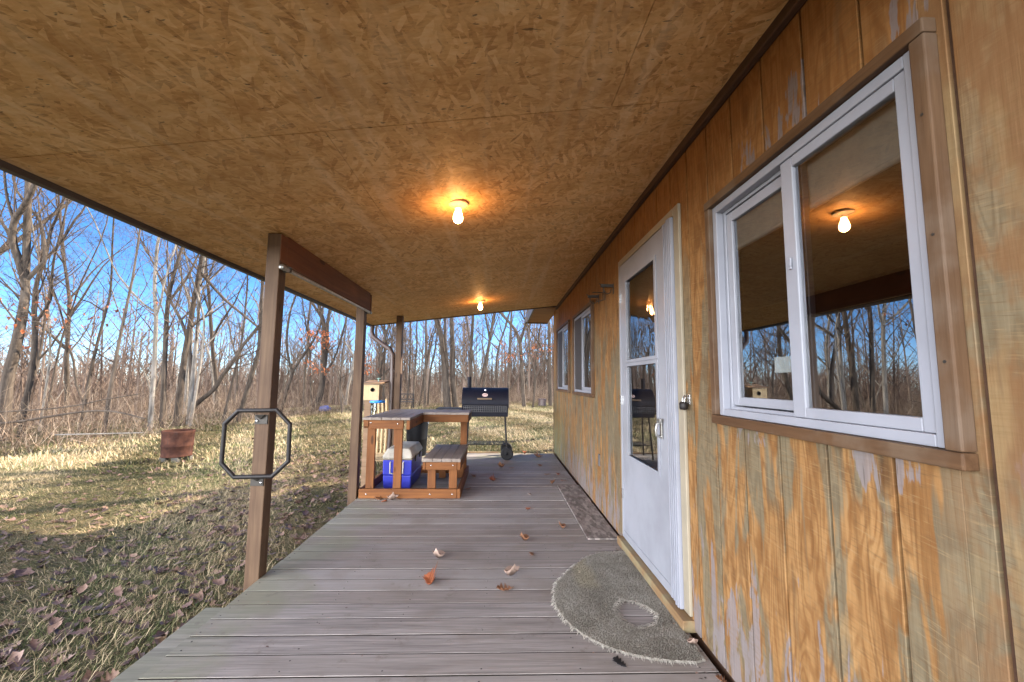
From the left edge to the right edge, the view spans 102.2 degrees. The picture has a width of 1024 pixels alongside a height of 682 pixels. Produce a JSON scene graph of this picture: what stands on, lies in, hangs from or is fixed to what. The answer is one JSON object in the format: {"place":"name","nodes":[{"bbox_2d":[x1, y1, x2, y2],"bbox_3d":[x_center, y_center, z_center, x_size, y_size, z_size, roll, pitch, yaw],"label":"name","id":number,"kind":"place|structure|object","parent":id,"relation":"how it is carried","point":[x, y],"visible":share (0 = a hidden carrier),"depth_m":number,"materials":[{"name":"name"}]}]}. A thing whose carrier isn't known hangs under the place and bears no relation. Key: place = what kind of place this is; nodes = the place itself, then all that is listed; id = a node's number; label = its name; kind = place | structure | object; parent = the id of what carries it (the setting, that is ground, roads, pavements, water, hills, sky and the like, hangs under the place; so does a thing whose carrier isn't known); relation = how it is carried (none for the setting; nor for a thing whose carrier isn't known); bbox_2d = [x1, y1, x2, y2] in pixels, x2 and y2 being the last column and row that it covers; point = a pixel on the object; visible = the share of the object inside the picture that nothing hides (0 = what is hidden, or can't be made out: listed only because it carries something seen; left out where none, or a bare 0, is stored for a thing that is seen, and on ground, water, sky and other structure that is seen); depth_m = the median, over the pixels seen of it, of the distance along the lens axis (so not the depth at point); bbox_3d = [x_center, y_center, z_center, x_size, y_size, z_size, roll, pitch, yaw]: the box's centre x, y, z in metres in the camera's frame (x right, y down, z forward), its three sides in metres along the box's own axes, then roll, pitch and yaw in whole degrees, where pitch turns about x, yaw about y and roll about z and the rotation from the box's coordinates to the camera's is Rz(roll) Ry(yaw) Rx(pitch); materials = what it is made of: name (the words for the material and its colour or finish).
{"place":"outdoors","nodes":[
{"label":"outdoors","id":0,"kind":"place"},
{"bbox_2d":[0,170,551,385],"label":"sky","id":1,"kind":"structure","parent":0,"point":[251,282],"materials":[{"name":"blue"}]},
{"bbox_2d":[0,386,553,681],"bbox_3d":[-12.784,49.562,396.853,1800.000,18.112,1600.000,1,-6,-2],"label":"ground","id":2,"kind":"structure","parent":0,"point":[42,534],"depth_m":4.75,"materials":[{"name":"beige plant"}]},
{"bbox_2d":[0,175,71,254],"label":"bare tree","id":3,"kind":"object","parent":2,"relation":"on","point":[19,228],"visible":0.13,"depth_m":13.97,"materials":[{"name":"brown plant"}]},
{"bbox_2d":[0,175,94,431],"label":"bare tree","id":4,"kind":"object","parent":2,"relation":"on","point":[49,363],"visible":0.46,"depth_m":13.51,"materials":[{"name":"grey plant"}]},
{"bbox_2d":[3,200,95,426],"bbox_3d":[-24.474,-2.462,22.049,4.536,14.667,2.275,1,-6,1],"label":"bare tree","id":5,"kind":"object","parent":2,"relation":"on","point":[39,356],"visible":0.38,"depth_m":21.99,"materials":[{"name":"brown plant"}]},
{"bbox_2d":[23,333,79,418],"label":"bare tree","id":6,"kind":"object","parent":2,"relation":"on","point":[44,369],"visible":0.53,"depth_m":26.26,"materials":[{"name":"grey plant"}]},
{"bbox_2d":[0,170,109,440],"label":"bare tree","id":7,"kind":"object","parent":2,"relation":"on","point":[22,264],"visible":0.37,"depth_m":11.47,"materials":[{"name":"brown plant"}]},
{"bbox_2d":[17,227,105,419],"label":"bare tree","id":8,"kind":"object","parent":2,"relation":"on","point":[74,366],"visible":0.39,"depth_m":24.26,"materials":[{"name":"brown plant"}]},
{"bbox_2d":[0,174,125,436],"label":"bare tree","id":9,"kind":"object","parent":2,"relation":"on","point":[31,370],"visible":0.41,"depth_m":12.47,"materials":[{"name":"brown plant"}]},
{"bbox_2d":[0,192,132,422],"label":"bare tree","id":10,"kind":"object","parent":2,"relation":"on","point":[66,370],"visible":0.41,"depth_m":24.30,"materials":[{"name":"brown plant"}]},
{"bbox_2d":[21,206,133,430],"bbox_3d":[-14.419,-2.564,14.476,3.999,11.527,3.313,1,-6,-2],"label":"bare tree","id":11,"kind":"object","parent":2,"relation":"on","point":[60,344],"visible":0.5,"depth_m":14.17,"materials":[{"name":"brown plant"}]},
{"bbox_2d":[0,195,163,431],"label":"bare tree","id":12,"kind":"object","parent":2,"relation":"on","point":[93,360],"visible":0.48,"depth_m":13.20,"materials":[{"name":"brown plant"}]},
{"bbox_2d":[0,226,192,435],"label":"bare tree","id":13,"kind":"object","parent":2,"relation":"on","point":[112,376],"visible":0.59,"depth_m":12.06,"materials":[{"name":"brown plant"}]},
{"bbox_2d":[44,207,221,430],"bbox_3d":[-12.233,-3.196,12.996,4.411,12.260,6.563,-5,-8,44],"label":"bare tree","id":14,"kind":"object","parent":2,"relation":"on","point":[156,309],"visible":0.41,"depth_m":13.11,"materials":[{"name":"grey plant"}]},
{"bbox_2d":[99,262,191,419],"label":"bare tree","id":15,"kind":"object","parent":2,"relation":"on","point":[113,295],"visible":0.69,"depth_m":15.54,"materials":[{"name":"grey plant"}]},
{"bbox_2d":[137,241,196,417],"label":"bare tree","id":16,"kind":"object","parent":2,"relation":"on","point":[157,385],"visible":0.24,"depth_m":21.31,"materials":[{"name":"brown plant"}]},
{"bbox_2d":[124,226,228,427],"bbox_3d":[-11.001,-2.813,14.555,3.045,11.799,5.276,1,-6,-2],"label":"bare tree","id":17,"kind":"object","parent":2,"relation":"on","point":[164,361],"visible":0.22,"depth_m":13.76,"materials":[{"name":"brown plant"}]},
{"bbox_2d":[159,429,195,462],"bbox_3d":[-6.663,2.111,8.226,0.544,0.665,0.544,1,-6,-2],"label":"burn barrel","id":18,"kind":"object","parent":2,"relation":"on","point":[176,445],"visible":0.88,"depth_m":8.05,"materials":[{"name":"metal"}]},
{"bbox_2d":[120,228,246,395],"bbox_3d":[-16.856,-1.699,20.505,5.714,10.944,2.961,0,-6,8],"label":"bare tree","id":19,"kind":"object","parent":2,"relation":"on","point":[190,356],"visible":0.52,"depth_m":20.25,"materials":[{"name":"brown plant"}]},
{"bbox_2d":[0,449,382,681],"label":"fallen leaves","id":20,"kind":"object","parent":2,"relation":"on","point":[55,623],"visible":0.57,"depth_m":3.49,"materials":[{"name":"brown plant"}]},
{"bbox_2d":[150,257,235,424],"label":"bare tree","id":21,"kind":"object","parent":2,"relation":"on","point":[193,373],"visible":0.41,"depth_m":14.79,"materials":[{"name":"grey plant"}]},
{"bbox_2d":[150,246,244,414],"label":"bare tree","id":22,"kind":"object","parent":2,"relation":"on","point":[187,370],"visible":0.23,"depth_m":23.31,"materials":[{"name":"grey plant"}]},
{"bbox_2d":[155,243,247,425],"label":"bare tree","id":23,"kind":"object","parent":2,"relation":"on","point":[182,372],"visible":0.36,"depth_m":14.40,"materials":[{"name":"brown plant"}]},
{"bbox_2d":[151,248,260,426],"bbox_3d":[-10.351,-2.163,14.200,3.587,10.468,2.207,3,-6,-26],"label":"bare tree","id":24,"kind":"object","parent":2,"relation":"on","point":[199,372],"visible":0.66,"depth_m":14.15,"materials":[{"name":"grey plant"}]},
{"bbox_2d":[201,272,257,326],"bbox_3d":[-10.017,-1.549,14.522,2.635,2.002,1.130,1,-6,-2],"label":"fallen branch","id":25,"kind":"object","parent":24,"relation":"attached to","point":[229,303],"visible":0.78,"depth_m":14.86,"materials":[{"name":"brown plant"}]},
{"bbox_2d":[179,273,245,405],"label":"bare tree","id":26,"kind":"object","parent":2,"relation":"on","point":[207,348],"visible":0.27,"depth_m":37.53,"materials":[{"name":"grey plant"}]},
{"bbox_2d":[188,250,246,411],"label":"bare tree","id":27,"kind":"object","parent":2,"relation":"on","point":[212,334],"visible":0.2,"depth_m":24.45,"materials":[{"name":"brown plant"}]},
{"bbox_2d":[219,325,248,410],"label":"bare tree","id":28,"kind":"object","parent":2,"relation":"on","point":[224,349],"visible":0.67,"depth_m":32.75,"materials":[{"name":"brown plant"}]},
{"bbox_2d":[133,232,335,422],"bbox_3d":[-10.418,-1.931,16.272,8.998,10.459,2.911,0,-6,6],"label":"bare tree","id":29,"kind":"object","parent":2,"relation":"on","point":[200,400],"visible":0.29,"depth_m":15.26,"materials":[{"name":"brown plant"}]},
{"bbox_2d":[215,285,258,408],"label":"bare tree","id":30,"kind":"object","parent":2,"relation":"on","point":[237,376],"visible":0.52,"depth_m":36.39,"materials":[{"name":"brown plant"}]},
{"bbox_2d":[196,264,300,422],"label":"bare tree","id":31,"kind":"object","parent":2,"relation":"on","point":[248,384],"visible":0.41,"depth_m":16.02,"materials":[{"name":"brown plant"}]},
{"bbox_2d":[201,261,307,421],"bbox_3d":[-9.326,-2.471,15.421,4.442,11.401,3.201,1,-6,-2],"label":"bare tree","id":32,"kind":"object","parent":2,"relation":"on","point":[233,376],"visible":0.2,"depth_m":15.47,"materials":[{"name":"brown plant"}]},
{"bbox_2d":[0,369,552,456],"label":"brush","id":33,"kind":"object","parent":2,"relation":"on","point":[68,425],"visible":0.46,"depth_m":14.46,"materials":[{"name":"brown plant"}]},
{"bbox_2d":[0,331,152,424],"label":"fallen branch","id":34,"kind":"object","parent":33,"relation":"on","point":[35,409],"visible":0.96,"depth_m":10.36,"materials":[{"name":"brown plant"}]},
{"bbox_2d":[54,373,148,434],"bbox_3d":[-8.911,1.311,9.369,2.257,1.614,0.780,0,-6,10],"label":"fallen branch","id":35,"kind":"object","parent":33,"relation":"on","point":[108,427],"visible":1,"depth_m":9.15,"materials":[{"name":"brown wood"}]},
{"bbox_2d":[0,356,552,473],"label":"fallen branch","id":36,"kind":"object","parent":2,"relation":"on","point":[33,419],"depth_m":9.77,"materials":[{"name":"brown wood"}]},
{"bbox_2d":[0,265,552,425],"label":"woods","id":37,"kind":"object","parent":2,"relation":"on","point":[205,381],"visible":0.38,"depth_m":49.45,"materials":[{"name":"brown plant"}]},
{"bbox_2d":[244,292,330,412],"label":"bare tree","id":38,"kind":"object","parent":2,"relation":"on","point":[292,370],"visible":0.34,"depth_m":21.73,"materials":[{"name":"brown plant"}]},
{"bbox_2d":[280,332,302,405],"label":"bare tree","id":39,"kind":"object","parent":2,"relation":"on","point":[299,369],"visible":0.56,"depth_m":37.36,"materials":[{"name":"brown plant"}]},
{"bbox_2d":[277,312,323,406],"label":"bare tree","id":40,"kind":"object","parent":2,"relation":"on","point":[288,369],"visible":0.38,"depth_m":42.86,"materials":[{"name":"brown plant"}]},
{"bbox_2d":[291,297,339,409],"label":"bare tree","id":41,"kind":"object","parent":2,"relation":"on","point":[304,374],"visible":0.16,"depth_m":23.09,"materials":[{"name":"brown plant"}]},
{"bbox_2d":[284,291,348,406],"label":"bare tree","id":42,"kind":"object","parent":2,"relation":"on","point":[310,352],"visible":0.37,"depth_m":22.51,"materials":[{"name":"brown plant"}]},
{"bbox_2d":[283,301,354,411],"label":"bare tree","id":43,"kind":"object","parent":2,"relation":"on","point":[324,356],"visible":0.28,"depth_m":22.08,"materials":[{"name":"brown plant"}]},
{"bbox_2d":[315,319,350,401],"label":"bare tree","id":44,"kind":"object","parent":2,"relation":"on","point":[336,365],"visible":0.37,"depth_m":38.51,"materials":[{"name":"brown plant"}]},
{"bbox_2d":[298,309,378,412],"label":"bare tree","id":45,"kind":"object","parent":2,"relation":"on","point":[328,344],"visible":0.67,"depth_m":20.54,"materials":[{"name":"brown plant"}]},
{"bbox_2d":[328,329,354,404],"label":"bare tree","id":46,"kind":"object","parent":2,"relation":"on","point":[342,364],"visible":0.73,"depth_m":43.46,"materials":[{"name":"brown plant"}]},
{"bbox_2d":[331,312,355,404],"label":"bare tree","id":47,"kind":"object","parent":2,"relation":"on","point":[350,376],"visible":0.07,"depth_m":31.79,"materials":[{"name":"grey plant"}]},
{"bbox_2d":[344,322,368,370],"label":"bare tree","id":48,"kind":"object","parent":2,"relation":"on","point":[350,344],"visible":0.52,"depth_m":43.31,"materials":[{"name":"brown plant"}]},
{"bbox_2d":[361,378,389,486],"bbox_3d":[-1.981,1.385,5.939,0.319,1.704,0.270,1,-6,-2],"label":"birdhouse","id":49,"kind":"object","parent":2,"relation":"on","point":[373,392],"visible":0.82,"depth_m":5.89,"materials":[{"name":"brown wood"}]},
{"bbox_2d":[370,400,384,412],"bbox_3d":[-1.897,1.524,5.741,0.209,1.389,0.208,1,-6,-2],"label":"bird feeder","id":50,"kind":"object","parent":2,"relation":"on","point":[376,401],"visible":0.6,"depth_m":5.76,"materials":[{"name":"blue plastic"}]},
{"bbox_2d":[342,322,417,408],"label":"bare tree","id":51,"kind":"object","parent":2,"relation":"on","point":[381,349],"visible":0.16,"depth_m":23.87,"materials":[{"name":"brown plant"}]},
{"bbox_2d":[375,399,387,475],"bbox_3d":[-1.954,1.578,6.358,0.466,1.341,0.680,1,-6,-2],"label":"lawn chair","id":52,"kind":"object","parent":2,"relation":"on","point":[379,456],"visible":0.12,"depth_m":6.45,"materials":[{"name":"brown wood"}]},
{"bbox_2d":[367,323,408,407],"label":"bare tree","id":53,"kind":"object","parent":2,"relation":"on","point":[384,359],"visible":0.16,"depth_m":24.54,"materials":[{"name":"brown plant"}]},
{"bbox_2d":[375,326,414,384],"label":"bare tree","id":54,"kind":"object","parent":2,"relation":"on","point":[381,375],"visible":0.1,"depth_m":48.26,"materials":[{"name":"brown plant"}]},
{"bbox_2d":[401,393,414,408],"bbox_3d":[-6.387,3.531,24.130,1.258,0.907,0.558,1,-6,-2],"label":"iron bench","id":55,"kind":"object","parent":2,"relation":"on","point":[408,399],"visible":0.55,"depth_m":24.35,"materials":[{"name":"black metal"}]},
{"bbox_2d":[388,321,428,405],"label":"bare tree","id":56,"kind":"object","parent":2,"relation":"on","point":[416,348],"visible":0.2,"depth_m":26.37,"materials":[{"name":"brown plant"}]},
{"bbox_2d":[402,330,415,402],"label":"bare tree","id":57,"kind":"object","parent":2,"relation":"on","point":[405,376],"visible":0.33,"depth_m":47.98,"materials":[{"name":"brown plant"}]},
{"bbox_2d":[386,322,432,403],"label":"bare tree","id":58,"kind":"object","parent":2,"relation":"on","point":[409,360],"visible":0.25,"depth_m":25.89,"materials":[{"name":"brown plant"}]},
{"bbox_2d":[386,320,435,406],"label":"bare tree","id":59,"kind":"object","parent":2,"relation":"on","point":[425,368],"visible":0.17,"depth_m":25.32,"materials":[{"name":"brown plant"}]},
{"bbox_2d":[391,319,458,405],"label":"bare tree","id":60,"kind":"object","parent":2,"relation":"on","point":[427,361],"visible":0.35,"depth_m":26.13,"materials":[{"name":"brown plant"}]},
{"bbox_2d":[412,322,442,403],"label":"bare tree","id":61,"kind":"object","parent":2,"relation":"on","point":[427,352],"visible":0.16,"depth_m":29.03,"materials":[{"name":"brown plant"}]},
{"bbox_2d":[420,321,440,396],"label":"bare tree","id":62,"kind":"object","parent":2,"relation":"on","point":[435,361],"visible":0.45,"depth_m":50.92,"materials":[{"name":"brown plant"}]},
{"bbox_2d":[416,318,468,406],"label":"bare tree","id":63,"kind":"object","parent":2,"relation":"on","point":[445,375],"visible":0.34,"depth_m":24.65,"materials":[{"name":"brown plant"}]},
{"bbox_2d":[427,319,470,406],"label":"bare tree","id":64,"kind":"object","parent":2,"relation":"on","point":[429,379],"visible":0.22,"depth_m":25.82,"materials":[{"name":"brown plant"}]},
{"bbox_2d":[421,316,486,406],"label":"bare tree","id":65,"kind":"object","parent":2,"relation":"on","point":[452,375],"visible":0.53,"depth_m":25.16,"materials":[{"name":"brown plant"}]},
{"bbox_2d":[454,317,470,380],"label":"bare tree","id":66,"kind":"object","parent":2,"relation":"on","point":[460,354],"visible":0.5,"depth_m":51.19,"materials":[{"name":"grey plant"}]},
{"bbox_2d":[446,314,489,387],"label":"bare tree","id":67,"kind":"object","parent":2,"relation":"on","point":[470,344],"visible":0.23,"depth_m":24.94,"materials":[{"name":"brown plant"}]},
{"bbox_2d":[456,315,504,386],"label":"bare tree","id":68,"kind":"object","parent":2,"relation":"on","point":[470,358],"visible":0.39,"depth_m":26.07,"materials":[{"name":"brown plant"}]},
{"bbox_2d":[464,313,512,387],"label":"bare tree","id":69,"kind":"object","parent":2,"relation":"on","point":[490,334],"visible":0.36,"depth_m":26.92,"materials":[{"name":"brown plant"}]},
{"bbox_2d":[469,312,509,387],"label":"bare tree","id":70,"kind":"object","parent":2,"relation":"on","point":[496,363],"visible":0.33,"depth_m":41.23,"materials":[{"name":"brown plant"}]},
{"bbox_2d":[477,313,502,387],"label":"bare tree","id":71,"kind":"object","parent":2,"relation":"on","point":[481,376],"visible":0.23,"depth_m":46.09,"materials":[{"name":"brown plant"}]},
{"bbox_2d":[483,311,543,407],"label":"bare tree","id":72,"kind":"object","parent":2,"relation":"on","point":[509,353],"visible":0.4,"depth_m":25.92,"materials":[{"name":"brown plant"}]},
{"bbox_2d":[481,310,552,406],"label":"bare tree","id":73,"kind":"object","parent":2,"relation":"on","point":[521,372],"visible":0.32,"depth_m":26.91,"materials":[{"name":"brown plant"}]},
{"bbox_2d":[494,310,552,407],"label":"bare tree","id":74,"kind":"object","parent":2,"relation":"on","point":[530,351],"visible":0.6,"depth_m":26.03,"materials":[{"name":"brown plant"}]},
{"bbox_2d":[516,311,540,399],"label":"bare tree","id":75,"kind":"object","parent":2,"relation":"on","point":[525,342],"visible":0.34,"depth_m":41.60,"materials":[{"name":"brown plant"}]},
{"bbox_2d":[520,317,542,401],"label":"bare tree","id":76,"kind":"object","parent":2,"relation":"on","point":[536,351],"visible":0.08,"depth_m":31.54,"materials":[{"name":"brown plant"}]},
{"bbox_2d":[513,311,552,405],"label":"bare tree","id":77,"kind":"object","parent":2,"relation":"on","point":[548,362],"visible":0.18,"depth_m":27.51,"materials":[{"name":"brown plant"}]},
{"bbox_2d":[525,0,1023,681],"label":"cabin","id":78,"kind":"object","parent":2,"relation":"on","point":[807,260],"visible":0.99,"depth_m":1.36,"materials":[{"name":"brown wood"}]},
{"bbox_2d":[0,0,788,681],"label":"porch","id":79,"kind":"object","parent":78,"relation":"attached to","point":[350,150],"visible":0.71,"depth_m":1.94,"materials":[{"name":"wood"}]},
{"bbox_2d":[219,408,291,485],"bbox_3d":[-1.593,0.662,2.582,0.431,0.482,0.049,1,-6,-2],"label":"octagon ring","id":80,"kind":"object","parent":79,"relation":"attached to","point":[256,480],"visible":1,"depth_m":2.57,"materials":[{"name":"black metal"}]},
{"bbox_2d":[279,264,371,313],"bbox_3d":[-1.531,-0.394,3.607,0.056,0.045,1.885,1,-6,-2],"label":"pipe bar","id":81,"kind":"object","parent":79,"relation":"attached to","point":[284,268],"visible":1,"depth_m":3.17,"materials":[{"name":"metal"}]},
{"bbox_2d":[382,441,422,487],"bbox_3d":[-1.311,1.479,4.992,0.344,0.442,0.678,1,-6,-2],"label":"cooler","id":82,"kind":"object","parent":79,"relation":"on","point":[411,460],"visible":0.83,"depth_m":4.69,"materials":[{"name":"blue plastic"}]},
{"bbox_2d":[358,409,471,498],"bbox_3d":[-1.069,1.284,4.960,1.076,0.830,1.315,1,-6,-2],"label":"picnic table","id":83,"kind":"object","parent":79,"relation":"on","point":[442,460],"visible":0.97,"depth_m":4.37,"materials":[{"name":"wood"}]},
{"bbox_2d":[406,418,428,455],"bbox_3d":[-1.575,1.556,6.854,0.390,0.651,0.388,1,-6,-2],"label":"trash drum","id":84,"kind":"object","parent":79,"relation":"on","point":[419,433],"visible":0.34,"depth_m":6.73,"materials":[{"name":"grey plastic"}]},
{"bbox_2d":[422,562,437,584],"bbox_3d":[-0.502,1.410,2.503,0.092,0.112,0.124,1,-6,-2],"label":"dead leaf","id":85,"kind":"object","parent":79,"relation":"on","point":[428,577],"visible":1,"depth_m":2.53,"materials":[{"name":"brown plant"}]},
{"bbox_2d":[432,549,445,557],"bbox_3d":[-0.507,1.460,2.861,0.080,0.083,0.073,3,-6,-22],"label":"dead leaf","id":86,"kind":"object","parent":79,"relation":"on","point":[438,553],"visible":1,"depth_m":2.85,"materials":[{"name":"beige plant"}]},
{"bbox_2d":[175,453,717,681],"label":"leaf crumbs","id":87,"kind":"object","parent":79,"relation":"on","point":[696,672],"visible":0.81,"depth_m":2.48,"materials":[{"name":"brown plant"}]},
{"bbox_2d":[449,199,467,223],"bbox_3d":[-0.340,-0.806,2.612,0.126,0.129,0.126,1,-6,-2],"label":"ceiling light","id":88,"kind":"object","parent":79,"relation":"attached to","point":[458,205],"visible":1,"depth_m":2.59,"materials":[{"name":"white glass"}]},
{"bbox_2d":[436,377,512,459],"bbox_3d":[-0.602,1.233,6.741,1.241,1.294,0.552,1,-6,-2],"label":"barrel grill","id":89,"kind":"object","parent":79,"relation":"on","point":[486,402],"visible":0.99,"depth_m":6.56,"materials":[{"name":"black paint"}]},
{"bbox_2d":[496,583,513,590],"bbox_3d":[-0.041,1.446,2.423,0.104,0.035,0.073,1,-6,-2],"label":"dead leaf","id":90,"kind":"object","parent":79,"relation":"on","point":[500,587],"visible":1,"depth_m":2.43,"materials":[{"name":"brown plant"}]},
{"bbox_2d":[503,564,518,575],"bbox_3d":[-0.003,1.437,2.615,0.079,0.090,0.086,-2,-6,22],"label":"dead leaf","id":91,"kind":"object","parent":79,"relation":"on","point":[511,570],"visible":1,"depth_m":2.60,"materials":[{"name":"beige plant"}]},
{"bbox_2d":[557,485,617,539],"bbox_3d":[0.687,1.623,4.047,0.252,0.012,1.675,1,-6,-2],"label":"rug","id":92,"kind":"object","parent":79,"relation":"on","point":[592,522],"visible":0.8,"depth_m":3.77,"materials":[{"name":"grey fabric"}]},
{"bbox_2d":[612,656,626,666],"bbox_3d":[0.474,1.400,1.807,0.073,0.015,0.053,-4,-7,36],"label":"dead leaf","id":93,"kind":"object","parent":79,"relation":"on","point":[616,659],"visible":1,"depth_m":1.81,"materials":[{"name":"black plant"}]},
{"bbox_2d":[550,550,704,666],"bbox_3d":[0.526,1.454,2.382,0.640,0.019,1.227,1,-6,-2],"label":"door mat","id":94,"kind":"object","parent":79,"relation":"on","point":[591,591],"depth_m":2.20,"materials":[{"name":"carpet"}]},
{"bbox_2d":[556,320,570,392],"bbox_3d":[0.802,0.261,6.243,0.108,1.006,1.166,1,-6,-2],"label":"window","id":95,"kind":"structure","parent":78,"relation":"in","point":[561,386],"depth_m":6.32,"materials":[{"name":"white plastic"}]},
{"bbox_2d":[572,300,594,397],"bbox_3d":[0.849,0.130,4.784,0.108,1.001,1.096,1,-6,-2],"label":"window","id":96,"kind":"structure","parent":78,"relation":"in","point":[579,320],"depth_m":4.84,"materials":[{"name":"white plastic"}]},
{"bbox_2d":[599,283,613,293],"bbox_3d":[0.811,-0.450,3.558,0.126,0.098,0.028,1,-6,-2],"label":"wall hook","id":97,"kind":"object","parent":78,"relation":"attached to","point":[607,286],"depth_m":3.55,"materials":[{"name":"metal"}]},
{"bbox_2d":[617,203,696,632],"bbox_3d":[0.912,0.397,2.703,0.181,2.198,1.147,1,-6,-2],"label":"door","id":98,"kind":"structure","parent":78,"relation":"in","point":[656,538],"depth_m":2.49,"materials":[{"name":"white paint"}]},
{"bbox_2d":[679,394,690,409],"bbox_3d":[0.882,0.312,2.114,0.052,0.080,0.041,1,-6,-2],"label":"padlock","id":99,"kind":"object","parent":78,"relation":"attached to","point":[683,405],"visible":1,"depth_m":2.10,"materials":[{"name":"metal"}]},
{"bbox_2d":[704,17,979,470],"bbox_3d":[0.957,-0.185,1.382,0.108,1.003,0.999,1,-6,-2],"label":"window","id":100,"kind":"structure","parent":78,"relation":"in","point":[890,112],"depth_m":1.13,"materials":[{"name":"white plastic"}]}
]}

